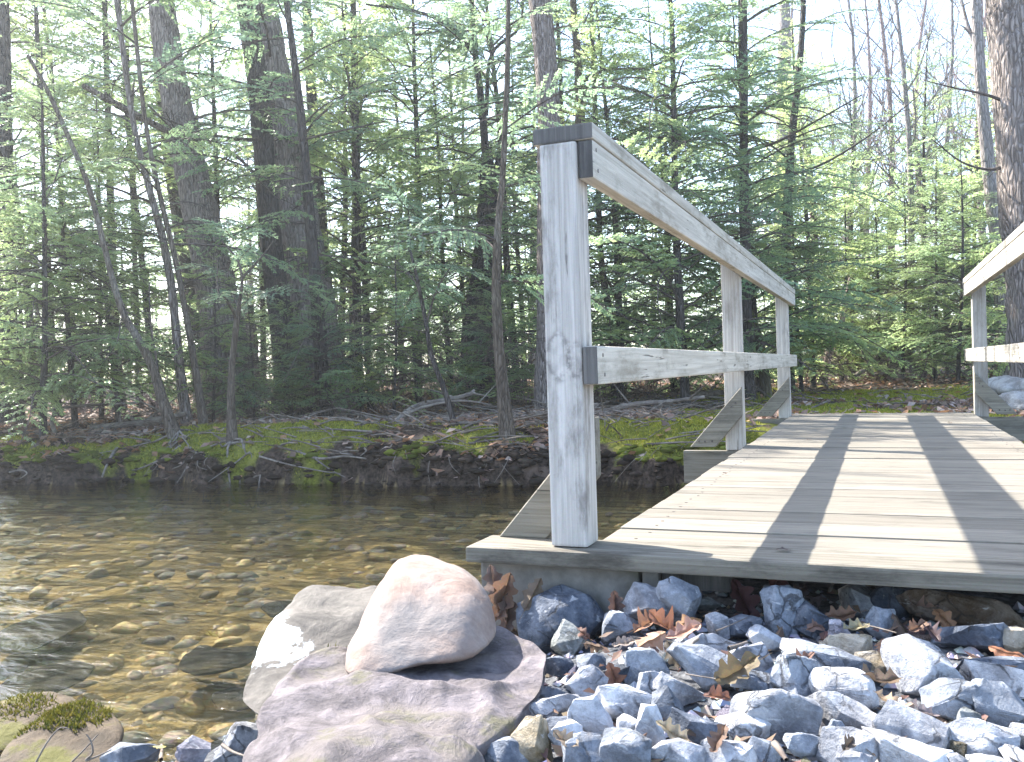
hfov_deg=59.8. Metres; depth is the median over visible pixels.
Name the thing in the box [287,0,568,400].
hemlock tree
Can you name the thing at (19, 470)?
bare root
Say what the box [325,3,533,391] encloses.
hemlock tree
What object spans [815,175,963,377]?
hemlock tree
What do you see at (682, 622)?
oak leaf
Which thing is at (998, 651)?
oak leaf
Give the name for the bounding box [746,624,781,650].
stone
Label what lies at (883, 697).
oak leaf
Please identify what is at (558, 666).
stone
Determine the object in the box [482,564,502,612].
oak leaf
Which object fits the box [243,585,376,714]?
boulder
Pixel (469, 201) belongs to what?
hemlock tree
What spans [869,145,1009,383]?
hemlock tree
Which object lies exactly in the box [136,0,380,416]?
hemlock tree
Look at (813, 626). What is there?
oak leaf
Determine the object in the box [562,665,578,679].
stone
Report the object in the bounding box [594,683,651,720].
stone
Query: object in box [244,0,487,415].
hemlock tree
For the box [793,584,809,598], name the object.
oak leaf
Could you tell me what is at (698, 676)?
twig
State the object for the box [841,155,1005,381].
hemlock tree
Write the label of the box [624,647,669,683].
stone
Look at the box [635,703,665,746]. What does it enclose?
stone
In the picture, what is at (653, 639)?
oak leaf
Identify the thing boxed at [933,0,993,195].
bare tree
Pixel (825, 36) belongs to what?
sky
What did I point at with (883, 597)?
stone
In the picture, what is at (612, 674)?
oak leaf
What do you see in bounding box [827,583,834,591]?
twig
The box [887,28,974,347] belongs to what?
bare tree
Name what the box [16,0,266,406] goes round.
hemlock tree
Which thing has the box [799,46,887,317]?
bare tree
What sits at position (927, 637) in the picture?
stone
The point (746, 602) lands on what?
oak leaf
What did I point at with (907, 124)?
bare tree
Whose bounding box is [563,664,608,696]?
stone
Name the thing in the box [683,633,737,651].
stone
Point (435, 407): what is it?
bare shrub
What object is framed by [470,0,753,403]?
hemlock tree
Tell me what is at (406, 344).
bare shrub
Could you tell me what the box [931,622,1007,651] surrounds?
stone
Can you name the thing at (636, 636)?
stone
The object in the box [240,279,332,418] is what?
hemlock tree
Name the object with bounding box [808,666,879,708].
stone
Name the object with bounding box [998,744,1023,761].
stone
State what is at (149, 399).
bare shrub
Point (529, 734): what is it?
stone
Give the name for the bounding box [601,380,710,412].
fallen branch
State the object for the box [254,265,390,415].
hemlock tree
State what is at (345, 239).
hemlock tree
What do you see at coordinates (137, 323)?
hemlock tree
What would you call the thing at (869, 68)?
bare tree
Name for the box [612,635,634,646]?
oak leaf
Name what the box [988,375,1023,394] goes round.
boulder
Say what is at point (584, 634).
oak leaf
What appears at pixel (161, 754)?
twig
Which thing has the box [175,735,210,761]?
stone
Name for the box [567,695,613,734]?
stone
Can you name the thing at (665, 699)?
stone
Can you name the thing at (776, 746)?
twig
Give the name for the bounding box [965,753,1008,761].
stone
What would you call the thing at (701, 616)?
stone
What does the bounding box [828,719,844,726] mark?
stone
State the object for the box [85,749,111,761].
dry stem
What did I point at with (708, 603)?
stone
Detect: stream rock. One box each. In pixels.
[0,610,86,653]
[0,662,94,700]
[178,645,257,675]
[211,687,250,711]
[261,601,291,616]
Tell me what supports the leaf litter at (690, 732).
on the ground
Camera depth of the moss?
7.35 m
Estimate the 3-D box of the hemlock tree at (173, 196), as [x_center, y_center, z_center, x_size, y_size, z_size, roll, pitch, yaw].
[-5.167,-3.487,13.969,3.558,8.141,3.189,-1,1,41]
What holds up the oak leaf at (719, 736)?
on the stone at (726, 752)
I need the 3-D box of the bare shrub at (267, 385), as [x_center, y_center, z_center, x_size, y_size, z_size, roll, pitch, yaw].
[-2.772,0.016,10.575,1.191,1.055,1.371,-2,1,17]
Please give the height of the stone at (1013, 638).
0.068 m
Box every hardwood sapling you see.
[0,54,195,454]
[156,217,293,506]
[359,0,625,442]
[370,177,491,422]
[668,218,811,397]
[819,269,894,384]
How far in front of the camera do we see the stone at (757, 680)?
1.49 m
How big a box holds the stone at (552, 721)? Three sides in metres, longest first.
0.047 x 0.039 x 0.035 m
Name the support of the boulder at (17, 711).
on the ground
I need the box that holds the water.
[0,480,686,746]
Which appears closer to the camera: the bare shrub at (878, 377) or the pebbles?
the pebbles
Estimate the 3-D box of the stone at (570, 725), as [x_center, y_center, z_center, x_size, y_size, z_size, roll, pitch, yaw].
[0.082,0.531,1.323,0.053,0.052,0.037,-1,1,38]
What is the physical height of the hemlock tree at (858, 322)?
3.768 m
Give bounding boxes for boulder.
[0,690,77,749]
[0,694,123,761]
[242,626,545,761]
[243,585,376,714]
[345,554,495,673]
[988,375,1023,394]
[999,391,1023,410]
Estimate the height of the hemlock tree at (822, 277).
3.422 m
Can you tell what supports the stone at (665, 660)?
on the ground
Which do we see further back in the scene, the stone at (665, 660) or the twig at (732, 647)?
the stone at (665, 660)
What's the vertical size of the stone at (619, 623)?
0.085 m
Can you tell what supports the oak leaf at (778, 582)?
on the ground
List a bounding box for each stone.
[99,742,160,761]
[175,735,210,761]
[211,721,257,761]
[483,736,528,761]
[510,627,518,636]
[510,715,553,761]
[516,584,604,653]
[529,693,579,718]
[538,686,570,698]
[546,656,573,676]
[547,716,566,742]
[548,719,582,745]
[550,619,586,655]
[561,731,603,761]
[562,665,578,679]
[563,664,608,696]
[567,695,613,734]
[576,653,605,670]
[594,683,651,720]
[599,727,651,761]
[601,610,637,645]
[608,664,629,683]
[616,713,636,729]
[618,637,634,650]
[619,634,647,646]
[622,582,681,624]
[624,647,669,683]
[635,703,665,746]
[636,671,659,693]
[651,685,684,720]
[651,738,705,761]
[653,671,709,705]
[655,576,701,617]
[661,652,681,667]
[666,641,740,689]
[668,707,728,743]
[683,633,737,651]
[696,613,707,622]
[697,597,720,610]
[700,738,753,761]
[705,612,729,639]
[715,704,729,715]
[715,712,770,742]
[729,614,762,638]
[729,689,822,746]
[729,741,758,761]
[730,642,773,671]
[730,670,776,690]
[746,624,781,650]
[747,736,780,761]
[760,585,804,635]
[770,654,820,696]
[780,638,809,650]
[781,641,871,670]
[782,732,819,757]
[793,600,829,639]
[801,756,810,761]
[807,691,876,729]
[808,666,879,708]
[816,726,878,761]
[819,633,872,654]
[828,619,850,635]
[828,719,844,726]
[835,749,872,761]
[838,584,873,616]
[854,650,886,682]
[861,726,953,761]
[865,606,895,639]
[869,586,909,618]
[872,699,952,748]
[880,634,964,696]
[894,625,925,635]
[896,589,1023,627]
[897,634,931,641]
[919,677,978,720]
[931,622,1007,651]
[947,717,1020,758]
[947,752,967,761]
[949,740,967,757]
[956,656,1023,669]
[957,707,981,719]
[959,659,1023,698]
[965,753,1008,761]
[971,678,1023,727]
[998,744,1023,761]
[1003,626,1023,652]
[1009,722,1023,744]
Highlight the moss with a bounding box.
[0,385,1023,504]
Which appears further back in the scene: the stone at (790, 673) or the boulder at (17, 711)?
the boulder at (17, 711)
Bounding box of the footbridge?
[466,122,1023,633]
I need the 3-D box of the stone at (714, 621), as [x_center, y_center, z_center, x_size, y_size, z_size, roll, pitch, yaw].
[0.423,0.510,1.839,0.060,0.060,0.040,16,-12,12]
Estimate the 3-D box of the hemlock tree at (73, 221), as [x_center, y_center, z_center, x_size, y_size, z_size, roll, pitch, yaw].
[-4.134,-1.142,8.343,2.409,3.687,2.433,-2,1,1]
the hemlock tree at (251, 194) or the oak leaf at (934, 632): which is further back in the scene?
the hemlock tree at (251, 194)
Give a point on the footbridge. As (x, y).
(912, 500)
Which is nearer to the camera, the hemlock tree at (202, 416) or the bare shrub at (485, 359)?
the hemlock tree at (202, 416)
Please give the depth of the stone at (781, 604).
1.84 m
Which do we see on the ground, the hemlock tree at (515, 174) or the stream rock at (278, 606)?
the hemlock tree at (515, 174)
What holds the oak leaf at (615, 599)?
on the stone at (619, 623)
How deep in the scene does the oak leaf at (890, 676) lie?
1.44 m
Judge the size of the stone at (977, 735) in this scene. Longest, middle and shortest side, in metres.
0.112 x 0.065 x 0.057 m
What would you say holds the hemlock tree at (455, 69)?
on the ground
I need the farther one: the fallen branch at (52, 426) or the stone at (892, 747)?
the fallen branch at (52, 426)
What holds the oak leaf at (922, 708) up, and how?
on the gravel
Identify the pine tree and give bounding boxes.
[528,0,651,408]
[715,0,906,374]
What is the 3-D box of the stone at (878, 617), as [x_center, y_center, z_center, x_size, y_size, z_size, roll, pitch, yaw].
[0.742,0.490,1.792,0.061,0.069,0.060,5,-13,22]
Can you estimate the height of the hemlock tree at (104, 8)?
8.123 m
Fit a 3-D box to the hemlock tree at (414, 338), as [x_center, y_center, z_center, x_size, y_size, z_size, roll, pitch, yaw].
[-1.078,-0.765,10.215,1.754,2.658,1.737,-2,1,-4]
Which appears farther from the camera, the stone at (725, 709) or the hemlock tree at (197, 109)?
the hemlock tree at (197, 109)
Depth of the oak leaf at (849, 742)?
1.22 m
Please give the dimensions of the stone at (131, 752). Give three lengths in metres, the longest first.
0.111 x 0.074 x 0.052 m
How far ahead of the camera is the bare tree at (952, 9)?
17.54 m
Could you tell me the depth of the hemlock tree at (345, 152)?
13.13 m
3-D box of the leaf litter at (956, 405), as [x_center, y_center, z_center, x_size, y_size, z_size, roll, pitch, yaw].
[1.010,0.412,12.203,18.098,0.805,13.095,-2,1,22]
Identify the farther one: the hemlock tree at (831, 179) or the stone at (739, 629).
the hemlock tree at (831, 179)
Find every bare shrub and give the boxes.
[59,317,134,414]
[109,359,192,412]
[252,341,283,418]
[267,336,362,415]
[324,251,432,414]
[369,275,448,401]
[403,306,489,409]
[425,254,510,404]
[463,303,536,406]
[592,295,635,398]
[626,346,667,394]
[797,344,856,384]
[817,309,883,381]
[857,323,921,381]
[889,321,966,379]
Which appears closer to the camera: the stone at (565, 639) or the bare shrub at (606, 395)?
the stone at (565, 639)
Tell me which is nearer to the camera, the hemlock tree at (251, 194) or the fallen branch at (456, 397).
the fallen branch at (456, 397)
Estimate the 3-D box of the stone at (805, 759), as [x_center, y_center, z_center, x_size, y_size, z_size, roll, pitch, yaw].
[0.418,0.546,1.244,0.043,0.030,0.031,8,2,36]
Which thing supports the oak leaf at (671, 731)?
on the stone at (675, 750)
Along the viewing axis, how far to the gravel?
1.74 m
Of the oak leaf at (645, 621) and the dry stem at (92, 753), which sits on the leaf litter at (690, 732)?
the oak leaf at (645, 621)
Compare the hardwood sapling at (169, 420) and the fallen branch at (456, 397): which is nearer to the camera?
the hardwood sapling at (169, 420)
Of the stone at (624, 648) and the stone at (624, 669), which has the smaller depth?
the stone at (624, 669)
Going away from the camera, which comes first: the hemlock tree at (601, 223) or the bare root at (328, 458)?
the bare root at (328, 458)
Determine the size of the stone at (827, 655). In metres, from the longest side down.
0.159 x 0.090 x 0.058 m
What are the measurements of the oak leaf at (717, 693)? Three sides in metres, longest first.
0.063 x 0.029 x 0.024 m
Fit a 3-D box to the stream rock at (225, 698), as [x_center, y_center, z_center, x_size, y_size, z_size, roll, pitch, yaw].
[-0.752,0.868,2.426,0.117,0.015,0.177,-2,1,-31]
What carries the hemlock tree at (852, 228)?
on the ground
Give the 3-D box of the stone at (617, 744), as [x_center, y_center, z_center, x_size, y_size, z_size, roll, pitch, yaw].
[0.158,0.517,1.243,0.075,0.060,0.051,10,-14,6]
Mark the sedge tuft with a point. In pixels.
(682, 485)
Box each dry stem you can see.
[35,727,69,761]
[71,734,98,761]
[85,734,93,759]
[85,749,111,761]
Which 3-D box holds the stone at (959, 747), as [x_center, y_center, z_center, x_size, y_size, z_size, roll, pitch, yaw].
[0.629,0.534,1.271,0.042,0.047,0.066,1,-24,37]
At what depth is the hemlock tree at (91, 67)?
11.54 m
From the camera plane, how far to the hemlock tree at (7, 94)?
9.45 m
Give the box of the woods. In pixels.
[17,29,917,391]
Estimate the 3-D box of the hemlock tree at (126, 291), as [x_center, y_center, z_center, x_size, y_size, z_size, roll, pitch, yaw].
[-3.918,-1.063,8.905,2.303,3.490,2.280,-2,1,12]
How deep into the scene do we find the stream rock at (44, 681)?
2.63 m
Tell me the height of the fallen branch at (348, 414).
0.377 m
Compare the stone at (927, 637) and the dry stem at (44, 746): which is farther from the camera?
the stone at (927, 637)
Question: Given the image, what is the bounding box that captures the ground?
[0,358,1023,761]
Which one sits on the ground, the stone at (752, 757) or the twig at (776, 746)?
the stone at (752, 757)
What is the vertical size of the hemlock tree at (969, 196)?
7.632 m
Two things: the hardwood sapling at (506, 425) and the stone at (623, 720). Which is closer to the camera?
the stone at (623, 720)
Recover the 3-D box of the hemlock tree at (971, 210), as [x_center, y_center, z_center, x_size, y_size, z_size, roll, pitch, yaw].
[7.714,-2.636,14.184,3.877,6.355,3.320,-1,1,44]
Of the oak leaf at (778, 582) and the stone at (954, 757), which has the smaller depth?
the stone at (954, 757)
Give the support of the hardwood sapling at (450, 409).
on the ground
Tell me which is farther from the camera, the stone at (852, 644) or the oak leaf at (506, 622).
the oak leaf at (506, 622)
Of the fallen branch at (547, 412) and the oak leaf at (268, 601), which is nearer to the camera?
the oak leaf at (268, 601)
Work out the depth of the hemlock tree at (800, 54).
11.80 m
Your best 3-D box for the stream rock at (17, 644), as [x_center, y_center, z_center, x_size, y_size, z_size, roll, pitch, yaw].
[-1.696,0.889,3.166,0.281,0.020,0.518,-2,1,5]
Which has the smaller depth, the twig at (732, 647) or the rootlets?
the twig at (732, 647)
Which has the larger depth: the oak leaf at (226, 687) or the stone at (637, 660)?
the oak leaf at (226, 687)
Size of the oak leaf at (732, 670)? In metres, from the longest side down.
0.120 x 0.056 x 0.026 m
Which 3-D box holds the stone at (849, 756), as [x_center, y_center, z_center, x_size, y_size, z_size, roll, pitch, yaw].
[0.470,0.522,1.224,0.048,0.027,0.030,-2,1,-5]
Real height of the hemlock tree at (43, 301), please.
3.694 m
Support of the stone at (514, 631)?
on the gravel
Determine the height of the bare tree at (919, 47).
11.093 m
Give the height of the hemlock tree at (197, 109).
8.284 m
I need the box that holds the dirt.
[0,440,753,498]
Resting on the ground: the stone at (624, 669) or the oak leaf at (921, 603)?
the stone at (624, 669)
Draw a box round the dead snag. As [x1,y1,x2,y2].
[244,305,262,405]
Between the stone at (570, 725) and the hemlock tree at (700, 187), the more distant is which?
the hemlock tree at (700, 187)
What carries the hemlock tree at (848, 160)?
on the ground
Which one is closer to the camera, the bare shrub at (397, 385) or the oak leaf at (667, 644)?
the oak leaf at (667, 644)
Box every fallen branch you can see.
[33,390,138,432]
[89,396,185,430]
[195,396,226,419]
[334,401,371,416]
[391,387,493,419]
[396,389,490,418]
[526,410,547,414]
[528,386,608,418]
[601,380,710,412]
[692,377,723,400]
[853,359,905,379]
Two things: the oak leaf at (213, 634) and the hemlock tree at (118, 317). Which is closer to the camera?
the oak leaf at (213, 634)
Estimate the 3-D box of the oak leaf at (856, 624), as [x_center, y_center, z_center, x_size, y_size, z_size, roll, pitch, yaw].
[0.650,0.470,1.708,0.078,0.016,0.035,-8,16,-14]
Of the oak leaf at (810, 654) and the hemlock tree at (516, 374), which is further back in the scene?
the hemlock tree at (516, 374)
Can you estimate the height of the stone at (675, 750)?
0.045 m
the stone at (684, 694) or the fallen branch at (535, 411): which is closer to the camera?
the stone at (684, 694)
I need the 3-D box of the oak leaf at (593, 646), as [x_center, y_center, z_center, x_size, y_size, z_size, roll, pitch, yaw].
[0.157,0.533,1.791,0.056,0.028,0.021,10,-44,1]
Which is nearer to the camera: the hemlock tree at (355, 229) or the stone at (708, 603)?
the stone at (708, 603)
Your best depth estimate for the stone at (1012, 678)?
1.46 m
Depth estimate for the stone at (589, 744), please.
1.24 m
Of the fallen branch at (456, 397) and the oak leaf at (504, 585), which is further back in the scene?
the fallen branch at (456, 397)
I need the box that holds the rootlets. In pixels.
[41,443,660,512]
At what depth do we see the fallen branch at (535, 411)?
7.43 m
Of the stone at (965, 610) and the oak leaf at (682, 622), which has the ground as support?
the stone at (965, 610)
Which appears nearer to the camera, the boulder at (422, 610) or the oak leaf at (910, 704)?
the oak leaf at (910, 704)
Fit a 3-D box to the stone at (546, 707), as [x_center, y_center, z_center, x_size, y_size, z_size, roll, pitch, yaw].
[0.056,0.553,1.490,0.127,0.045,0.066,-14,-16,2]
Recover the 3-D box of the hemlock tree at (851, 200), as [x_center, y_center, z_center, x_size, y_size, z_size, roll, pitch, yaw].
[4.026,-2.337,12.902,3.114,5.962,3.638,-2,1,9]
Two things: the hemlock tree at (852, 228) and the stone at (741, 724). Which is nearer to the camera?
the stone at (741, 724)
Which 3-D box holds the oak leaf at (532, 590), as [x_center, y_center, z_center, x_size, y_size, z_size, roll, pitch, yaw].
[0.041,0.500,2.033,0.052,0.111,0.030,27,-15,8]
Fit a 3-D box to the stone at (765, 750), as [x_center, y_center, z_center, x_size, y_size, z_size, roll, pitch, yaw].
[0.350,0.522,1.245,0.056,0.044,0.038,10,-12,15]
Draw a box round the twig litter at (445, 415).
[0,380,1005,455]
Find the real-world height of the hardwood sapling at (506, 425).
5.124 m
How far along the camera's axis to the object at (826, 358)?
13.55 m
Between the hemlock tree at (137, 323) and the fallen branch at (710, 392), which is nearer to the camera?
the fallen branch at (710, 392)
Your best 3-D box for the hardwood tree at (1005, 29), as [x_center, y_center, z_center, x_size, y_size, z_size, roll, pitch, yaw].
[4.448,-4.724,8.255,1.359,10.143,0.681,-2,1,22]
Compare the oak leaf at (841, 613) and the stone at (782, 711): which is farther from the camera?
the oak leaf at (841, 613)
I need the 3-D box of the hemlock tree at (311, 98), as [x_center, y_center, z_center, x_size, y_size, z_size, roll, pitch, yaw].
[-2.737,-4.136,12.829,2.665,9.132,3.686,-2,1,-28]
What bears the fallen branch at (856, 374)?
on the ground
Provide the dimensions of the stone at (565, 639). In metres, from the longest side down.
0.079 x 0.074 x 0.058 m
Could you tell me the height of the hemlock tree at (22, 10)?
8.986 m
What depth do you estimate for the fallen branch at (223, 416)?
9.14 m
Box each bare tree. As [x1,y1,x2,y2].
[725,34,838,264]
[734,0,881,371]
[795,0,950,372]
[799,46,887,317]
[800,0,974,370]
[805,0,964,316]
[811,0,992,375]
[835,0,993,366]
[839,0,994,372]
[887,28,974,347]
[895,0,994,362]
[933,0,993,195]
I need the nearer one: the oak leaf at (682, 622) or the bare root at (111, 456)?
the oak leaf at (682, 622)
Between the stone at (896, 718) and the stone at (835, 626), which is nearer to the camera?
the stone at (896, 718)
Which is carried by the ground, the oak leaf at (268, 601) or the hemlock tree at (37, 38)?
the hemlock tree at (37, 38)
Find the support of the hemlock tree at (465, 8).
on the ground
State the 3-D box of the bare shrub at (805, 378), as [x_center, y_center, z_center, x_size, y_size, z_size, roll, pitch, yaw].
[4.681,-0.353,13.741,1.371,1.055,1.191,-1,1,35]
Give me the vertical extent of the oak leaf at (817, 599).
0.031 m
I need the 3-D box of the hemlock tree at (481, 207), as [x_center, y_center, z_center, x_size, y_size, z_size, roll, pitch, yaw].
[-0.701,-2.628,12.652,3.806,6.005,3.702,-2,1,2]
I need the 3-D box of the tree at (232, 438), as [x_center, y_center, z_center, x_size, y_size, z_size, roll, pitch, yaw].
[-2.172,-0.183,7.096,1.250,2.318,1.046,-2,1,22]
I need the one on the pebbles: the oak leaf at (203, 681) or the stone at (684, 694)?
the oak leaf at (203, 681)
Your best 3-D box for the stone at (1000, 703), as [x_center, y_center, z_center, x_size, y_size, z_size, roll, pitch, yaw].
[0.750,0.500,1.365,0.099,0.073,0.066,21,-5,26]
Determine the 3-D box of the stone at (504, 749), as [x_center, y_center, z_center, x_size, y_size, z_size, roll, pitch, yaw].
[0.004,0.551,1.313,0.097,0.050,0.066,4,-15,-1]
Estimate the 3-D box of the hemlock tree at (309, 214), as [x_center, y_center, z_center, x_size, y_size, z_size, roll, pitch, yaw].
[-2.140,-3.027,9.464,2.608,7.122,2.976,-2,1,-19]
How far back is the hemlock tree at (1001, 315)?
10.67 m
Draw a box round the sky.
[9,0,994,382]
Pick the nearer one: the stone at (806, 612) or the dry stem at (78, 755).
the dry stem at (78, 755)
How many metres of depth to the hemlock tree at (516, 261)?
15.34 m
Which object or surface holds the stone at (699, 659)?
on the ground
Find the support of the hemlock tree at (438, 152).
on the ground
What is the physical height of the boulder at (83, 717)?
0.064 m
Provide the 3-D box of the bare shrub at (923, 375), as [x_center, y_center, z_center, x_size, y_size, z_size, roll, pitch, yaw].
[6.442,-0.432,14.264,1.191,1.055,1.371,-2,1,-43]
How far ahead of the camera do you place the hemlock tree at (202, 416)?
8.18 m
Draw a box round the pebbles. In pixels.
[0,483,646,761]
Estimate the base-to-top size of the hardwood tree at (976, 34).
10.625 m
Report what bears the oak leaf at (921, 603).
on the stone at (965, 610)
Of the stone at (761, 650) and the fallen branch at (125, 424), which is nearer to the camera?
the stone at (761, 650)
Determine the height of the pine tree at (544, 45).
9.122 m
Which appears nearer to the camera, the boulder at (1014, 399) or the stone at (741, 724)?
the stone at (741, 724)
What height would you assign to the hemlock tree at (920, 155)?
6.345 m
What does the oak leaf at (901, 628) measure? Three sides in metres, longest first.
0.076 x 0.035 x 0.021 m
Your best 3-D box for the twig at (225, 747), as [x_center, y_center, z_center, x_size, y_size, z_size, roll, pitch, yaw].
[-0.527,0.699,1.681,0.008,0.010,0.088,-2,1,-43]
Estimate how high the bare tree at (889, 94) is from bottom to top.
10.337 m
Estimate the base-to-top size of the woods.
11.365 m
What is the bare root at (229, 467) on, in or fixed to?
on the dirt
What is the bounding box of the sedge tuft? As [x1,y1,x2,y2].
[650,483,687,499]
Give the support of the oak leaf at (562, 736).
on the stone at (589, 744)
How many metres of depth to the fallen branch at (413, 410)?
8.13 m
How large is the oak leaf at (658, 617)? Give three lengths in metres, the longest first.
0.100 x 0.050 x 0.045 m
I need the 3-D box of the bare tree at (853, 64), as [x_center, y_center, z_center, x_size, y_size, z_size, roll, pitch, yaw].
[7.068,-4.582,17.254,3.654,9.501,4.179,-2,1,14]
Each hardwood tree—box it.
[920,0,1023,377]
[958,0,1008,376]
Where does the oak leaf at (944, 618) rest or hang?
on the ground
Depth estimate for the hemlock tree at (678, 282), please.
9.65 m
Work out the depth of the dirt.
6.49 m
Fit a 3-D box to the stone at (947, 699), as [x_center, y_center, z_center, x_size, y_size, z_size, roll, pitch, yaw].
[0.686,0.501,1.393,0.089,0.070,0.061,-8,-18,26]
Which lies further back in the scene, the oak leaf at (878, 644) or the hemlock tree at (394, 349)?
the hemlock tree at (394, 349)
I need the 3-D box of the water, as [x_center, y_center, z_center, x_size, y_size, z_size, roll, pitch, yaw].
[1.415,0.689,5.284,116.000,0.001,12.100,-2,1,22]
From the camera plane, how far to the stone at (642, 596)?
1.93 m
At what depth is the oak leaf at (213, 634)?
3.15 m
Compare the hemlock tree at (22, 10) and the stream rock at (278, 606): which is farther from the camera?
the hemlock tree at (22, 10)
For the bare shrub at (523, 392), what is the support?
on the ground
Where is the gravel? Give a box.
[0,584,1023,761]
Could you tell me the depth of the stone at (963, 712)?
1.34 m
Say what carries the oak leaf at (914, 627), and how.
on the gravel
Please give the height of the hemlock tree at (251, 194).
7.183 m
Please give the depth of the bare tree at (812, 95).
20.82 m
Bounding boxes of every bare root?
[9,469,27,478]
[101,447,117,476]
[132,445,180,470]
[208,451,249,481]
[259,455,340,473]
[296,450,366,459]
[315,458,344,476]
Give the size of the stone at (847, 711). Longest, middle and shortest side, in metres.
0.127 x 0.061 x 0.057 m
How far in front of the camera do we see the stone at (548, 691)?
1.56 m
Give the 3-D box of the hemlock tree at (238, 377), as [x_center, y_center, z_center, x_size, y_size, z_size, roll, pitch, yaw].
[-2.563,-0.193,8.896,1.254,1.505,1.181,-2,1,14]
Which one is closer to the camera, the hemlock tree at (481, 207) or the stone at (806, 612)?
the stone at (806, 612)
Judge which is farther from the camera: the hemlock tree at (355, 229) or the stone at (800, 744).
the hemlock tree at (355, 229)
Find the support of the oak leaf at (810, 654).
on the gravel
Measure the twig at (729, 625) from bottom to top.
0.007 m
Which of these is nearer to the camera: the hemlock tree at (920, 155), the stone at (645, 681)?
the stone at (645, 681)
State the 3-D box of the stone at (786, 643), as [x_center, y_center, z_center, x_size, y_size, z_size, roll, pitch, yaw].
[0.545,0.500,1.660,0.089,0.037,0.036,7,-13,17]
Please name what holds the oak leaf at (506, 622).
on the leaf litter at (690, 732)
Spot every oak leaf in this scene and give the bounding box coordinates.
[191,677,212,683]
[205,631,216,636]
[207,684,243,689]
[258,599,286,603]
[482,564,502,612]
[488,573,518,621]
[495,593,517,630]
[518,578,543,621]
[553,728,586,754]
[576,627,591,639]
[577,641,603,652]
[605,662,626,684]
[608,590,624,610]
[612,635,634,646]
[628,607,652,632]
[635,631,665,649]
[648,605,688,638]
[656,717,689,740]
[662,631,679,666]
[666,616,700,638]
[676,612,709,624]
[703,684,730,700]
[707,718,730,751]
[714,651,770,684]
[730,578,759,616]
[768,579,789,585]
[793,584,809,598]
[796,647,814,657]
[804,595,826,608]
[805,618,824,631]
[825,605,865,620]
[841,733,856,750]
[843,617,868,630]
[862,663,917,683]
[867,689,898,701]
[874,639,883,652]
[890,609,907,634]
[902,702,913,708]
[903,699,939,715]
[905,594,936,607]
[908,619,930,631]
[919,615,941,641]
[926,599,956,626]
[988,646,1023,657]
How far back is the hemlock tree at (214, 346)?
8.79 m
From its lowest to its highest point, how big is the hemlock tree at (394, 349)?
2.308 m
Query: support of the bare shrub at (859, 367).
on the ground
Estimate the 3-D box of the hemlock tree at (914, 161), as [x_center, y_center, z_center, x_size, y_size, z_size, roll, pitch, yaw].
[7.190,-2.730,15.731,4.055,6.646,3.472,-1,1,31]
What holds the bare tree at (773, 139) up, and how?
on the ground
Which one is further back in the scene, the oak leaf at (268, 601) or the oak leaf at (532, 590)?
the oak leaf at (268, 601)
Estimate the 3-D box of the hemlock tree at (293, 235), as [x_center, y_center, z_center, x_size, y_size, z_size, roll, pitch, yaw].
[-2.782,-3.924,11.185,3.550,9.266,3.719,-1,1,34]
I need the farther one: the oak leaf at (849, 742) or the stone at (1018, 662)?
the stone at (1018, 662)
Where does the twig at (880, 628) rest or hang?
on the oak leaf at (856, 624)
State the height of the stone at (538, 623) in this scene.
0.167 m
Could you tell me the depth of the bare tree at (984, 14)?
20.04 m
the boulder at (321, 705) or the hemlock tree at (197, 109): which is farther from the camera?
the hemlock tree at (197, 109)
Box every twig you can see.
[159,743,163,761]
[221,743,243,756]
[685,673,715,678]
[715,617,746,631]
[727,641,747,650]
[771,740,788,761]
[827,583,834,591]
[863,625,896,632]
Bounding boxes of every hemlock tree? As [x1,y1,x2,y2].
[0,0,178,425]
[0,0,297,423]
[0,0,333,424]
[0,46,178,445]
[0,62,207,428]
[0,126,196,418]
[0,150,150,427]
[1,95,227,425]
[9,2,191,414]
[10,0,172,417]
[10,0,242,407]
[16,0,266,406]
[18,0,212,410]
[35,0,351,418]
[47,1,269,406]
[60,0,197,407]
[79,0,409,413]
[89,0,329,321]
[96,0,270,370]
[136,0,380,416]
[147,41,378,395]
[154,249,284,421]
[183,0,451,418]
[187,287,318,419]
[216,0,444,269]
[220,0,467,355]
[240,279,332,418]
[244,0,476,370]
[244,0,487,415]
[249,0,492,410]
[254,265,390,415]
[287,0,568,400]
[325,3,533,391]
[330,219,473,416]
[331,0,602,400]
[333,9,536,404]
[346,196,494,413]
[363,0,535,325]
[365,0,655,395]
[377,0,753,385]
[379,18,536,333]
[391,30,629,387]
[417,0,745,384]
[431,266,535,404]
[432,0,717,398]
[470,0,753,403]
[515,0,864,407]
[592,0,777,398]
[595,0,911,402]
[634,0,910,394]
[650,0,922,392]
[718,17,920,391]
[751,158,901,391]
[754,43,945,379]
[771,169,929,381]
[796,80,963,378]
[802,124,944,373]
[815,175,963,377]
[817,32,993,378]
[833,174,994,380]
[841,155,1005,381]
[857,75,994,375]
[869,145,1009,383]
[870,28,995,379]
[893,30,995,378]
[918,77,995,350]
[922,163,1008,392]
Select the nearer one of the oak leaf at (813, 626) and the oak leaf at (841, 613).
the oak leaf at (813, 626)
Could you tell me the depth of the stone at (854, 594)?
1.96 m
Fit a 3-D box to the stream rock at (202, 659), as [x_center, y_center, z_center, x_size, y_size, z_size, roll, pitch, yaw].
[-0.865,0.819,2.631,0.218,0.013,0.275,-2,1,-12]
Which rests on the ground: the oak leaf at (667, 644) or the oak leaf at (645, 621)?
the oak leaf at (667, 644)
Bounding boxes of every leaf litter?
[0,373,1023,506]
[497,605,1023,761]
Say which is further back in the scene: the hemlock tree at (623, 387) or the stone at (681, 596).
the hemlock tree at (623, 387)
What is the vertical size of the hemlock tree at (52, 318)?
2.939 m

